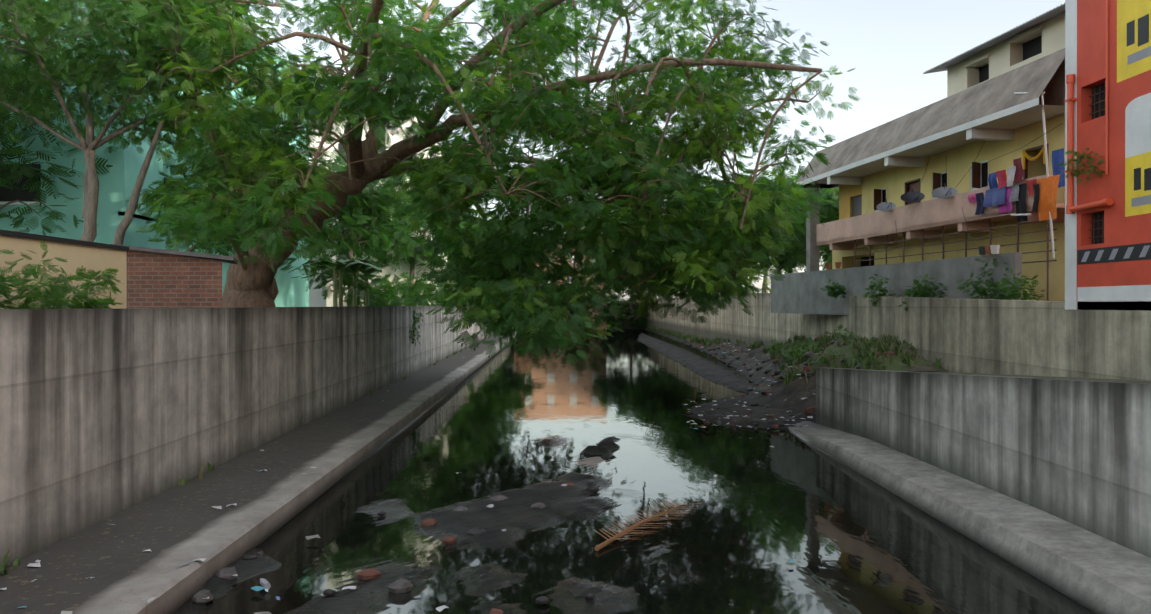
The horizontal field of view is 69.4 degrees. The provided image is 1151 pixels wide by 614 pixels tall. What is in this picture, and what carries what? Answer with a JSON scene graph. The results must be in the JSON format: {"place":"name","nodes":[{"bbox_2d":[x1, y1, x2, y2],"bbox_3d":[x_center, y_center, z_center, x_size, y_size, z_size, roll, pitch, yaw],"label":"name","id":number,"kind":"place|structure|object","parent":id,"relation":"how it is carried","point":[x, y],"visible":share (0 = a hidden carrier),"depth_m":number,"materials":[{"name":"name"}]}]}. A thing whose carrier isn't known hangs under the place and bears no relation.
{"place":"outdoors","nodes":[
{"label":"outdoors","id":0,"kind":"place"},
{"bbox_2d":[112,244,237,307],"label":"brick shed","id":1,"kind":"structure","parent":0,"point":[159,278],"depth_m":16.09,"materials":[{"name":"brick"}]},
{"bbox_2d":[221,0,1064,302],"label":"sky","id":2,"kind":"structure","parent":0,"point":[890,44],"materials":[{"name":"white"}]},
{"bbox_2d":[198,329,1094,613],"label":"water","id":3,"kind":"structure","parent":0,"point":[766,507],"depth_m":13.01,"materials":[{"name":"black liquid"}]},
{"bbox_2d":[0,342,815,613],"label":"litter","id":4,"kind":"object","parent":3,"relation":"on","point":[265,584],"visible":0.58,"depth_m":9.74,"materials":[{"name":"grey plastic"}]},
{"bbox_2d":[172,435,923,613],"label":"sludge rocks","id":5,"kind":"object","parent":3,"relation":"in","point":[516,516],"visible":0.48,"depth_m":11.44,"materials":[{"name":"black stone"}]},
{"bbox_2d":[594,498,701,550],"bbox_3d":[1.043,3.240,12.498,0.823,0.126,2.904,0,0,31],"label":"dry palm frond","id":6,"kind":"object","parent":3,"relation":"on","point":[615,537],"visible":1,"depth_m":12.33,"materials":[{"name":"brown plant"}]},
{"bbox_2d":[637,333,805,429],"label":"bank soil","id":7,"kind":"structure","parent":0,"point":[711,371],"depth_m":27.84,"materials":[{"name":"grey soil"}]},
{"bbox_2d":[645,328,947,422],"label":"mound soil","id":8,"kind":"structure","parent":0,"point":[792,393],"depth_m":27.11,"materials":[{"name":"grey soil"}]},
{"bbox_2d":[0,325,942,574],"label":"grass tufts","id":9,"kind":"object","parent":8,"relation":"on","point":[910,358],"visible":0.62,"depth_m":27.14,"materials":[{"name":"green plant"}]},
{"bbox_2d":[191,337,894,613],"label":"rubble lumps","id":10,"kind":"object","parent":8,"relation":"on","point":[399,585],"visible":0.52,"depth_m":13.53,"materials":[{"name":"stone"}]},
{"bbox_2d":[930,372,1150,382],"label":"fill soil","id":11,"kind":"structure","parent":0,"point":[1122,380],"depth_m":17.09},
{"bbox_2d":[1064,0,1150,309],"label":"red building","id":12,"kind":"structure","parent":0,"point":[1107,100],"depth_m":16.05,"materials":[{"name":"paint"}]},
{"bbox_3d":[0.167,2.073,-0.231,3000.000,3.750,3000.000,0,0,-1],"label":"ground","id":13,"kind":"structure","parent":0,"visible":0},
{"bbox_2d":[0,0,282,244],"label":"neem tree","id":14,"kind":"object","parent":13,"relation":"on","point":[87,78],"depth_m":20.95,"materials":[{"name":"green plant"}]},
{"bbox_2d":[0,0,646,329],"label":"bank buildings","id":15,"kind":"structure","parent":13,"relation":"on","point":[101,252],"depth_m":29.37,"materials":[{"name":"paint"}]},
{"bbox_2d":[302,260,400,306],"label":"banana plants","id":16,"kind":"object","parent":13,"relation":"on","point":[340,266],"visible":0.77,"depth_m":28.91,"materials":[{"name":"green plant"}]},
{"bbox_2d":[280,244,498,306],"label":"bank bushes","id":17,"kind":"object","parent":13,"relation":"on","point":[377,295],"visible":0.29,"depth_m":34.24,"materials":[{"name":"green plant"}]},
{"bbox_2d":[0,32,838,309],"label":"tree","id":18,"kind":"object","parent":13,"relation":"on","point":[383,205],"depth_m":42.25,"materials":[{"name":"green plant"}]},
{"bbox_2d":[109,0,861,367],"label":"rain tree","id":19,"kind":"object","parent":13,"relation":"on","point":[711,236],"depth_m":19.68,"materials":[{"name":"green plant"}]},
{"bbox_2d":[0,147,1104,364],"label":"shrubs","id":20,"kind":"object","parent":13,"relation":"on","point":[57,292],"visible":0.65,"depth_m":13.09,"materials":[{"name":"green plant"}]},
{"bbox_2d":[0,293,1150,613],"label":"canal walls","id":21,"kind":"structure","parent":13,"relation":"on","point":[116,425],"depth_m":13.15,"materials":[{"name":"concrete"}]},
{"bbox_2d":[529,285,649,329],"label":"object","id":22,"kind":"object","parent":13,"relation":"on","point":[638,324],"visible":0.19,"depth_m":110.95,"materials":[{"name":"green plant"}]},
{"bbox_2d":[771,3,1064,314],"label":"yellow building","id":23,"kind":"structure","parent":13,"relation":"on","point":[865,173],"depth_m":28.68,"materials":[{"name":"beige paint"}]},
{"bbox_2d":[825,92,1064,269],"bbox_3d":[12.194,-3.806,28.158,2.436,4.917,11.937,0,0,-8],"label":"balcony clutter","id":24,"kind":"object","parent":23,"relation":"attached to","point":[1003,197],"visible":0.98,"depth_m":23.91,"materials":[{"name":"fabric"}]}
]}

